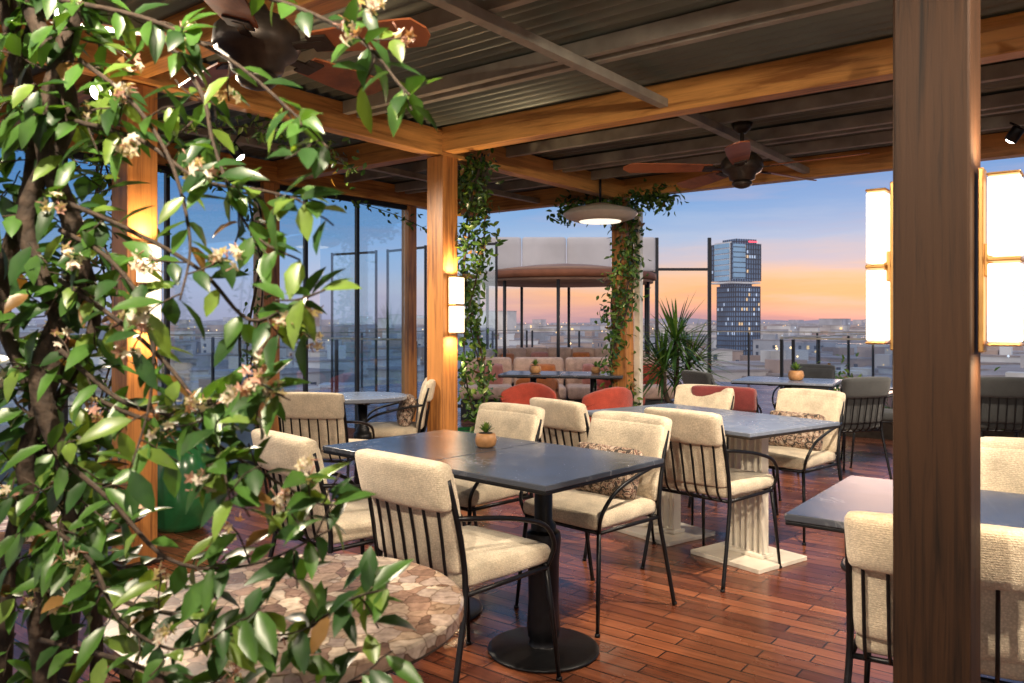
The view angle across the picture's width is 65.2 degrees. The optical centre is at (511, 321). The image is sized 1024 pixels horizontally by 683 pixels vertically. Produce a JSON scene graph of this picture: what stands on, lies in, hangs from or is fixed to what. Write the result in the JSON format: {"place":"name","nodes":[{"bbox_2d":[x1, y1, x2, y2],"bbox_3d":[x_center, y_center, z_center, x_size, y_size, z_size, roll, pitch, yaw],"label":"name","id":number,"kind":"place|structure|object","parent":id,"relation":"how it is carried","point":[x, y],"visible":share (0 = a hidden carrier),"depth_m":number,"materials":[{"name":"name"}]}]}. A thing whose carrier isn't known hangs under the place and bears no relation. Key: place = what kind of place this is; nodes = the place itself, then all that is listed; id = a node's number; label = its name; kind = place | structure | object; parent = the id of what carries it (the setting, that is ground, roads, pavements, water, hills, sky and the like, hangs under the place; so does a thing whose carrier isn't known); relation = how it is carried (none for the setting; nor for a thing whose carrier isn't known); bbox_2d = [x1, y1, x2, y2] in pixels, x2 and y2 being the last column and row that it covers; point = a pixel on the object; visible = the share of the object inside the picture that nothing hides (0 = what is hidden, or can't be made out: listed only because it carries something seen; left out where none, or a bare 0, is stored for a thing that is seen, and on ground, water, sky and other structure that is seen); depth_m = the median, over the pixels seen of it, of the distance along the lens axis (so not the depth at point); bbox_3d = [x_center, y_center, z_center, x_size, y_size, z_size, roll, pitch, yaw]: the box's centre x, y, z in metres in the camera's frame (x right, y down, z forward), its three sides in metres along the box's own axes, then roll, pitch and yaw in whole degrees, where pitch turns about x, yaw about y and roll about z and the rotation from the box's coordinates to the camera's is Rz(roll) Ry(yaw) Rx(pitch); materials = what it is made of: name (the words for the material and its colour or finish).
{"place":"outdoors","nodes":[
{"label":"outdoors","id":0,"kind":"place"},
{"bbox_2d":[0,504,144,682],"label":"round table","id":1,"kind":"object","parent":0,"point":[64,672],"visible":0.07,"depth_m":2.31,"materials":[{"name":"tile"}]},
{"bbox_2d":[36,318,852,324],"bbox_3d":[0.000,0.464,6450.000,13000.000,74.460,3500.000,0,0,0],"label":"hills","id":2,"kind":"structure","parent":0,"point":[693,320],"depth_m":5183.31,"materials":[{"name":"grey"}]},
{"bbox_2d":[0,310,1023,496],"bbox_3d":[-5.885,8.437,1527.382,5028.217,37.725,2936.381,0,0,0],"label":"city buildings","id":3,"kind":"structure","parent":0,"point":[193,372],"depth_m":243.16,"materials":[{"name":"grey"}]},
{"bbox_2d":[0,149,1023,323],"label":"sky","id":4,"kind":"structure","parent":0,"point":[811,235],"materials":[{"name":"blue"}]},
{"bbox_2d":[85,323,1009,410],"bbox_3d":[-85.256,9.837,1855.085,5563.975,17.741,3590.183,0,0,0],"label":"city lights","id":5,"kind":"object","parent":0,"point":[797,356],"visible":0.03,"depth_m":163.49,"materials":[{"name":"brown"}]},
{"bbox_2d":[711,239,760,354],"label":"office tower","id":6,"kind":"structure","parent":0,"point":[735,269],"depth_m":394.44,"materials":[{"name":"blue glass"}]},
{"bbox_2d":[817,353,1023,439],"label":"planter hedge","id":7,"kind":"object","parent":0,"point":[888,431],"visible":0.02,"depth_m":8.88,"materials":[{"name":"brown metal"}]},
{"bbox_3d":[2.365,13.455,5.471,21.354,23.690,29.957,0,0,0],"label":"host building","id":8,"kind":"object","parent":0,"visible":0},
{"bbox_2d":[0,378,1023,682],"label":"terrace floor","id":9,"kind":"structure","parent":8,"relation":"on","point":[786,624],"depth_m":3.71,"materials":[{"name":"brown wood"}]},
{"bbox_2d":[112,81,163,569],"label":"wooden column","id":10,"kind":"structure","parent":9,"relation":"on","point":[128,199],"depth_m":4.27,"materials":[{"name":"brown wood"}]},
{"bbox_2d":[136,240,160,325],"bbox_3d":[-1.931,-0.200,4.242,0.094,0.470,0.104,0,0,37],"label":"wall lamp","id":11,"kind":"object","parent":10,"relation":"attached to","point":[148,278],"visible":0.32,"depth_m":4.22,"materials":[{"name":"white glass"}]},
{"bbox_2d":[0,0,362,125],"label":"wooden beam","id":12,"kind":"structure","parent":10,"relation":"on","point":[150,68],"depth_m":3.86,"materials":[{"name":"brown wood"}]},
{"bbox_2d":[0,0,1023,203],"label":"roof purlins","id":13,"kind":"object","parent":12,"relation":"attached to","point":[550,58],"visible":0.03,"depth_m":5.10,"materials":[{"name":"paint"}]},
{"bbox_2d":[52,8,57,16],"bbox_3d":[-1.474,-1.149,2.615,0.120,0.346,0.080,0,0,31],"label":"ceiling spotlight","id":14,"kind":"object","parent":13,"relation":"hanging from","point":[55,12],"visible":0.09,"depth_m":2.58,"materials":[{"name":"white metal"}]},
{"bbox_2d":[90,20,102,98],"bbox_3d":[-1.820,-1.148,3.533,0.083,0.349,0.128,0,0,-31],"label":"ceiling spotlight","id":15,"kind":"object","parent":13,"relation":"hanging from","point":[93,91],"visible":0.23,"depth_m":3.49,"materials":[{"name":"white metal"}]},
{"bbox_2d":[227,133,244,160],"bbox_3d":[-1.929,-1.225,5.600,0.121,0.199,0.080,0,0,0],"label":"ceiling spotlight","id":16,"kind":"object","parent":13,"relation":"hanging from","point":[239,155],"visible":0.81,"depth_m":5.58,"materials":[{"name":"black metal"}]},
{"bbox_2d":[49,0,429,95],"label":"ceiling fan","id":17,"kind":"object","parent":13,"relation":"hanging from","point":[242,36],"visible":0.66,"depth_m":2.62,"materials":[{"name":"brown wood"}]},
{"bbox_2d":[0,0,1023,197],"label":"corrugated roof","id":18,"kind":"structure","parent":13,"relation":"on","point":[459,47],"depth_m":4.53,"materials":[{"name":"metal"}]},
{"bbox_2d":[563,179,637,224],"bbox_3d":[0.860,-1.224,7.800,0.723,0.512,0.723,0,0,0],"label":"saucer pendant lamp","id":19,"kind":"object","parent":13,"relation":"hanging from","point":[600,213],"visible":1,"depth_m":7.57,"materials":[{"name":"metal"}]},
{"bbox_2d":[623,121,869,188],"bbox_3d":[1.538,-1.163,5.601,1.516,0.455,1.592,0,0,0],"label":"ceiling fan","id":20,"kind":"object","parent":13,"relation":"hanging from","point":[742,165],"visible":1,"depth_m":5.55,"materials":[{"name":"brown wood"}]},
{"bbox_2d":[1004,122,1023,143],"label":"ceiling spotlight","id":21,"kind":"object","parent":13,"relation":"hanging from","point":[1015,133],"visible":1,"depth_m":5.25,"materials":[{"name":"black metal"}]},
{"bbox_2d":[71,88,366,487],"bbox_3d":[-1.728,-0.112,4.963,0.559,2.497,1.916,0,0,39],"label":"climbing vine","id":22,"kind":"object","parent":10,"relation":"attached to","point":[96,261],"visible":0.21,"depth_m":4.54,"materials":[{"name":"green plant"}]},
{"bbox_2d":[0,18,625,199],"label":"wooden beam","id":23,"kind":"structure","parent":10,"relation":"on","point":[415,137],"depth_m":5.54,"materials":[{"name":"brown wood"}]},
{"bbox_2d":[157,430,210,533],"bbox_3d":[-2.100,1.003,5.050,0.475,0.594,0.475,0,0,0],"label":"glazed pot","id":24,"kind":"object","parent":9,"relation":"on","point":[174,519],"visible":0.28,"depth_m":4.87,"materials":[{"name":"green ceramic"}]},
{"bbox_2d":[0,146,407,498],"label":"glass wall frame","id":25,"kind":"object","parent":9,"relation":"on","point":[245,437],"visible":0.15,"depth_m":7.51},
{"bbox_2d":[0,0,440,682],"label":"jasmine vine","id":26,"kind":"object","parent":9,"relation":"on","point":[66,576],"visible":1,"depth_m":1.09,"materials":[{"name":"green plant"}]},
{"bbox_2d":[253,181,279,465],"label":"wooden column","id":27,"kind":"structure","parent":9,"relation":"on","point":[268,197],"depth_m":7.29,"materials":[{"name":"brown wood"}]},
{"bbox_2d":[13,125,476,216],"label":"wooden beam","id":28,"kind":"structure","parent":27,"relation":"on","point":[376,190],"depth_m":7.93,"materials":[{"name":"brown wood"}]},
{"bbox_2d":[75,161,426,428],"bbox_3d":[-2.132,-0.167,7.359,0.365,2.340,3.902,0,0,38],"label":"climbing vine","id":29,"kind":"object","parent":27,"relation":"attached to","point":[259,251],"visible":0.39,"depth_m":7.18,"materials":[{"name":"green plant"}]},
{"bbox_2d":[162,335,401,392],"bbox_3d":[-3.299,0.748,10.901,5.535,1.105,0.035,0,0,37],"label":"glass balustrade","id":30,"kind":"object","parent":9,"relation":"on","point":[336,364],"visible":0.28,"depth_m":10.07,"materials":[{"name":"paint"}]},
{"bbox_2d":[103,554,463,682],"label":"round table","id":31,"kind":"object","parent":9,"relation":"on","point":[430,608],"visible":0.5,"depth_m":1.51,"materials":[{"name":"stone"}]},
{"bbox_2d":[251,428,372,556],"bbox_3d":[-0.737,0.870,3.369,0.611,0.865,0.526,0,0,-43],"label":"dining chair","id":32,"kind":"object","parent":9,"relation":"on","point":[284,450],"visible":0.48,"depth_m":3.15,"materials":[{"name":"beige fabric"}]},
{"bbox_2d":[273,392,374,515],"bbox_3d":[-1.230,0.870,5.265,0.526,0.865,0.611,0,0,10],"label":"dining chair","id":33,"kind":"object","parent":9,"relation":"on","point":[320,418],"visible":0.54,"depth_m":5.02,"materials":[{"name":"beige fabric"}]},
{"bbox_2d":[161,330,527,393],"bbox_3d":[-2.577,0.748,16.523,0.035,1.105,9.735,0,0,37],"label":"glass balustrade","id":34,"kind":"object","parent":9,"relation":"on","point":[239,362],"visible":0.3,"depth_m":15.95,"materials":[{"name":"paint"}]},
{"bbox_2d":[335,392,406,498],"bbox_3d":[-1.120,0.925,6.000,0.660,0.750,0.660,0,0,0],"label":"round table","id":35,"kind":"object","parent":9,"relation":"on","point":[363,400],"visible":0.48,"depth_m":5.95,"materials":[{"name":"grey stone"}]},
{"bbox_2d":[365,377,435,438],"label":"dining chair","id":36,"kind":"object","parent":9,"relation":"on","point":[391,429],"visible":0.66,"depth_m":6.07,"materials":[{"name":"beige fabric"}]},
{"bbox_2d":[396,394,416,426],"bbox_3d":[-0.828,0.690,6.279,0.138,0.230,0.360,16,-2,-9],"label":"throw pillow","id":37,"kind":"object","parent":36,"relation":"on","point":[405,417],"visible":0.84,"depth_m":6.11,"materials":[{"name":"brown fabric"}]},
{"bbox_2d":[402,206,416,421],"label":"wooden column","id":38,"kind":"structure","parent":9,"relation":"on","point":[409,310],"depth_m":8.75,"materials":[{"name":"brown wood"}]},
{"bbox_2d":[331,242,497,407],"bbox_3d":[-1.672,0.050,12.292,3.369,2.400,0.324,0,0,35],"label":"glass screen","id":39,"kind":"object","parent":9,"relation":"on","point":[424,247],"visible":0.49,"depth_m":12.67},
{"bbox_2d":[427,155,457,431],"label":"wooden column","id":40,"kind":"structure","parent":9,"relation":"on","point":[442,250],"depth_m":6.13,"materials":[{"name":"brown wood"}]},
{"bbox_2d":[448,274,464,335],"bbox_3d":[-0.430,-0.130,6.116,0.094,0.470,0.104,0,0,37],"label":"wall lamp","id":41,"kind":"object","parent":40,"relation":"attached to","point":[456,305],"visible":1,"depth_m":6.08,"materials":[{"name":"white glass"}]},
{"bbox_2d":[456,148,506,431],"bbox_3d":[-0.414,-0.154,7.083,0.575,2.482,2.067,0,0,-6],"label":"climbing vine","id":42,"kind":"object","parent":40,"relation":"attached to","point":[474,192],"visible":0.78,"depth_m":6.29,"materials":[{"name":"green plant"}]},
{"bbox_2d":[273,11,1023,182],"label":"wooden beam","id":43,"kind":"structure","parent":40,"relation":"on","point":[1001,37],"depth_m":4.88,"materials":[{"name":"brown wood"}]},
{"bbox_2d":[355,449,561,682],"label":"dining chair","id":44,"kind":"object","parent":9,"relation":"on","point":[415,513],"visible":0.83,"depth_m":2.66,"materials":[{"name":"beige fabric"}]},
{"bbox_2d":[458,427,474,432],"bbox_3d":[-0.340,1.081,6.450,0.350,0.438,0.350,0,0,0],"label":"glazed pot","id":45,"kind":"object","parent":9,"relation":"on","point":[463,429],"visible":0.09,"depth_m":6.54,"materials":[{"name":"green ceramic"}]},
{"bbox_2d":[323,429,663,673],"bbox_3d":[-0.115,0.925,3.390,1.296,0.750,0.740,0,0,42],"label":"dining table","id":46,"kind":"object","parent":9,"relation":"on","point":[543,472],"visible":0.56,"depth_m":3.13,"materials":[{"name":"stone"}]},
{"bbox_2d":[475,421,496,447],"bbox_3d":[-0.115,0.493,3.520,0.097,0.115,0.097,0,0,0],"label":"potted succulent","id":47,"kind":"object","parent":46,"relation":"on","point":[486,438],"visible":1,"depth_m":3.49,"materials":[{"name":"orange ceramic"}]},
{"bbox_2d":[454,402,544,525],"bbox_3d":[-0.176,0.870,4.091,0.526,0.865,0.611,0,0,44],"label":"dining chair","id":48,"kind":"object","parent":9,"relation":"on","point":[517,421],"visible":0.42,"depth_m":4.11,"materials":[{"name":"beige fabric"}]},
{"bbox_2d":[500,382,556,404],"bbox_3d":[0.147,0.961,8.027,0.580,0.682,0.555,0,0,15],"label":"red armchair","id":49,"kind":"object","parent":9,"relation":"on","point":[523,393],"visible":0.24,"depth_m":8.19,"materials":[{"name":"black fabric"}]},
{"bbox_2d":[515,378,559,399],"bbox_3d":[0.264,0.961,9.624,0.580,0.682,0.555,0,0,30],"label":"red armchair","id":50,"kind":"object","parent":9,"relation":"on","point":[552,384],"visible":0.23,"depth_m":9.69,"materials":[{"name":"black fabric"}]},
{"bbox_2d":[498,371,622,441],"bbox_3d":[0.550,0.925,8.600,1.296,0.750,0.700,0,0,10],"label":"dining table","id":51,"kind":"object","parent":9,"relation":"on","point":[592,377],"visible":0.36,"depth_m":8.38,"materials":[{"name":"stone"}]},
{"bbox_2d":[529,359,540,372],"bbox_3d":[0.250,0.471,8.600,0.129,0.158,0.129,0,0,0],"label":"potted succulent","id":52,"kind":"object","parent":51,"relation":"on","point":[534,368],"visible":1,"depth_m":8.56,"materials":[{"name":"orange ceramic"}]},
{"bbox_2d":[591,361,600,372],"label":"potted succulent","id":53,"kind":"object","parent":51,"relation":"on","point":[595,369],"visible":0.91,"depth_m":8.56,"materials":[{"name":"orange ceramic"}]},
{"bbox_2d":[473,263,655,356],"bbox_3d":[0.860,0.171,13.200,3.000,2.258,3.000,0,0,0],"label":"round gazebo","id":54,"kind":"object","parent":9,"relation":"on","point":[564,275],"visible":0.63,"depth_m":12.22,"materials":[{"name":"orange fabric"}]},
{"bbox_2d":[485,347,644,395],"bbox_3d":[0.860,0.877,13.830,2.698,0.845,1.419,0,0,0],"label":"curved sofa","id":55,"kind":"object","parent":9,"relation":"on","point":[514,353],"visible":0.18,"depth_m":14.20,"materials":[{"name":"fabric"}]},
{"bbox_2d":[459,357,673,419],"bbox_3d":[0.730,0.895,10.910,2.860,0.810,0.680,0,0,0],"label":"lounge sofa","id":56,"kind":"object","parent":9,"relation":"on","point":[576,390],"visible":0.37,"depth_m":10.92,"materials":[{"name":"fabric"}]},
{"bbox_2d":[472,237,710,372],"bbox_3d":[1.515,-0.158,15.200,4.530,2.915,0.100,0,0,0],"label":"awning screen","id":57,"kind":"object","parent":9,"relation":"on","point":[552,250],"visible":0.53,"depth_m":15.15,"materials":[{"name":"white fabric"}]},
{"bbox_2d":[530,397,655,560],"bbox_3d":[0.455,0.870,4.707,0.611,0.865,0.526,0,0,-36],"label":"dining chair","id":58,"kind":"object","parent":9,"relation":"on","point":[566,423],"visible":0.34,"depth_m":4.47,"materials":[{"name":"beige fabric"}]},
{"bbox_2d":[514,411,676,637],"bbox_3d":[0.396,0.870,3.676,0.611,0.865,0.526,0,0,-45],"label":"dining chair","id":59,"kind":"object","parent":9,"relation":"on","point":[645,434],"visible":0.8,"depth_m":3.64,"materials":[{"name":"beige fabric"}]},
{"bbox_2d":[574,442,642,499],"bbox_3d":[0.438,0.690,3.731,0.360,0.230,0.138,0,-16,46],"label":"throw pillow","id":60,"kind":"object","parent":59,"relation":"on","point":[611,486],"visible":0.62,"depth_m":3.63,"materials":[{"name":"brown fabric"}]},
{"bbox_2d":[582,387,632,422],"bbox_3d":[0.894,0.961,7.876,0.580,0.682,0.555,0,0,-30],"label":"red armchair","id":61,"kind":"object","parent":9,"relation":"on","point":[613,397],"visible":0.34,"depth_m":7.62,"materials":[{"name":"red fabric"}]},
{"bbox_2d":[597,379,644,405],"bbox_3d":[1.241,0.961,9.526,0.580,0.682,0.555,0,0,-20],"label":"red armchair","id":62,"kind":"object","parent":9,"relation":"on","point":[606,384],"visible":0.04,"depth_m":9.64,"materials":[{"name":"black fabric"}]},
{"bbox_2d":[612,200,632,390],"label":"wooden column","id":63,"kind":"structure","parent":9,"relation":"on","point":[624,368],"depth_m":8.35,"materials":[{"name":"brown wood"}]},
{"bbox_2d":[546,178,689,405],"bbox_3d":[1.070,-0.129,8.384,0.646,2.679,1.603,0,0,-42],"label":"climbing vine","id":64,"kind":"object","parent":63,"relation":"attached to","point":[648,199],"visible":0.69,"depth_m":8.23,"materials":[{"name":"green plant"}]},
{"bbox_2d":[461,132,1023,216],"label":"wooden beam","id":65,"kind":"structure","parent":63,"relation":"on","point":[995,146],"depth_m":7.31,"materials":[{"name":"brown wood"}]},
{"bbox_2d":[634,208,642,405],"bbox_3d":[1.335,0.050,8.441,0.070,2.500,0.070,0,0,38],"label":"white post","id":66,"kind":"object","parent":9,"relation":"on","point":[638,347],"visible":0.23,"depth_m":8.42,"materials":[{"name":"beige paint"}]},
{"bbox_2d":[633,295,735,403],"bbox_3d":[1.794,0.465,8.910,1.430,1.670,1.188,0,0,0],"label":"yucca plant","id":67,"kind":"object","parent":9,"relation":"on","point":[665,358],"visible":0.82,"depth_m":8.83,"materials":[{"name":"green plant"}]},
{"bbox_2d":[531,330,865,375],"bbox_3d":[3.888,0.748,17.802,8.535,1.105,0.035,0,0,37],"label":"glass balustrade","id":68,"kind":"object","parent":9,"relation":"on","point":[711,331],"visible":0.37,"depth_m":16.93,"materials":[{"name":"paint"}]},
{"bbox_2d":[674,384,734,525],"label":"dining chair","id":69,"kind":"object","parent":9,"relation":"on","point":[724,398],"visible":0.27,"depth_m":5.48,"materials":[{"name":"beige fabric"}]},
{"bbox_2d":[640,407,781,592],"bbox_3d":[1.038,0.870,4.202,0.611,0.865,0.526,0,0,-42],"label":"dining chair","id":70,"kind":"object","parent":9,"relation":"on","point":[696,459],"visible":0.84,"depth_m":4.00,"materials":[{"name":"beige fabric"}]},
{"bbox_2d":[587,403,839,573],"bbox_3d":[1.120,0.925,4.680,0.780,0.750,1.256,0,0,-36],"label":"dining table","id":71,"kind":"object","parent":9,"relation":"on","point":[751,550],"visible":0.62,"depth_m":4.42,"materials":[{"name":"grey stone"}]},
{"bbox_2d":[681,370,761,412],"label":"black chair","id":72,"kind":"object","parent":9,"relation":"on","point":[694,377],"visible":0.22,"depth_m":7.11,"materials":[{"name":"fabric"}]},
{"bbox_2d":[688,385,781,506],"bbox_3d":[1.589,0.870,5.703,0.526,0.865,0.611,0,0,34],"label":"burgundy chair","id":73,"kind":"object","parent":9,"relation":"on","point":[745,400],"visible":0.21,"depth_m":5.40,"materials":[{"name":"red fabric"}]},
{"bbox_2d":[731,376,841,387],"bbox_3d":[2.620,0.925,7.600,0.896,0.750,0.700,0,0,30],"label":"dining table","id":74,"kind":"object","parent":9,"relation":"on","point":[786,382],"visible":0.31,"depth_m":7.40,"materials":[{"name":"grey stone"}]},
{"bbox_2d":[788,361,803,380],"bbox_3d":[2.680,0.460,7.550,0.147,0.180,0.147,0,0,0],"label":"potted succulent","id":75,"kind":"object","parent":74,"relation":"on","point":[796,374],"visible":1,"depth_m":7.50,"materials":[{"name":"orange ceramic"}]},
{"bbox_2d":[772,364,835,409],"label":"black chair","id":76,"kind":"object","parent":9,"relation":"on","point":[822,371],"visible":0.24,"depth_m":8.26,"materials":[{"name":"fabric"}]},
{"bbox_2d":[769,388,845,544],"bbox_3d":[1.762,0.870,5.038,0.611,0.865,0.526,0,0,-42],"label":"dining chair","id":77,"kind":"object","parent":9,"relation":"on","point":[828,405],"visible":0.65,"depth_m":5.01,"materials":[{"name":"beige fabric"}]},
{"bbox_2d":[769,410,825,450],"bbox_3d":[1.803,0.690,5.094,0.137,0.230,0.360,22,-15,-42],"label":"throw pillow","id":78,"kind":"object","parent":77,"relation":"on","point":[805,440],"visible":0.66,"depth_m":5.01,"materials":[{"name":"brown fabric"}]},
{"bbox_2d":[780,334,892,388],"bbox_3d":[5.327,0.748,12.664,0.035,1.105,6.235,0,0,37],"label":"glass balustrade","id":79,"kind":"object","parent":9,"relation":"on","point":[818,355],"visible":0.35,"depth_m":11.43,"materials":[{"name":"paint"}]},
{"bbox_2d":[797,377,892,479],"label":"black chair","id":80,"kind":"object","parent":9,"relation":"on","point":[865,400],"visible":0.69,"depth_m":6.42,"materials":[{"name":"metal"}]},
{"bbox_2d":[840,389,892,467],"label":"black chair","id":81,"kind":"object","parent":9,"relation":"on","point":[888,414],"visible":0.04,"depth_m":7.12,"materials":[{"name":"metal"}]},
{"bbox_2d":[784,475,1023,532],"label":"dining table","id":82,"kind":"object","parent":9,"relation":"on","point":[830,508],"visible":0.2,"depth_m":2.40,"materials":[{"name":"stone"}]},
{"bbox_2d":[791,338,1023,364],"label":"glass balustrade","id":83,"kind":"object","parent":9,"relation":"on","point":[792,351],"visible":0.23,"depth_m":9.89,"materials":[{"name":"paint"}]},
{"bbox_2d":[840,511,1023,682],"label":"dining chair","id":84,"kind":"object","parent":9,"relation":"on","point":[866,564],"visible":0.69,"depth_m":2.02,"materials":[{"name":"beige fabric"}]},
{"bbox_2d":[893,0,979,682],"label":"wooden column","id":85,"kind":"structure","parent":9,"relation":"on","point":[936,378],"depth_m":1.75,"materials":[{"name":"brown wood"}]},
{"bbox_2d":[865,181,892,349],"bbox_3d":[0.872,-0.130,1.884,0.064,0.392,0.059,0,0,38],"label":"wall lamp","id":86,"kind":"object","parent":85,"relation":"attached to","point":[879,259],"visible":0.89,"depth_m":1.87,"materials":[{"name":"white glass"}]},
{"bbox_2d":[978,167,1023,352],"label":"wall lamp","id":87,"kind":"object","parent":85,"relation":"attached to","point":[1000,255],"visible":1,"depth_m":1.71,"materials":[{"name":"white glass"}]},
{"bbox_2d":[980,377,1023,436],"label":"black chair","id":88,"kind":"object","parent":9,"relation":"on","point":[1001,402],"visible":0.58,"depth_m":6.42,"materials":[{"name":"metal"}]},
{"bbox_2d":[980,437,1023,493],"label":"dining chair","id":89,"kind":"object","parent":9,"relation":"on","point":[1001,464],"visible":0.16,"depth_m":3.00,"materials":[{"name":"beige fabric"}]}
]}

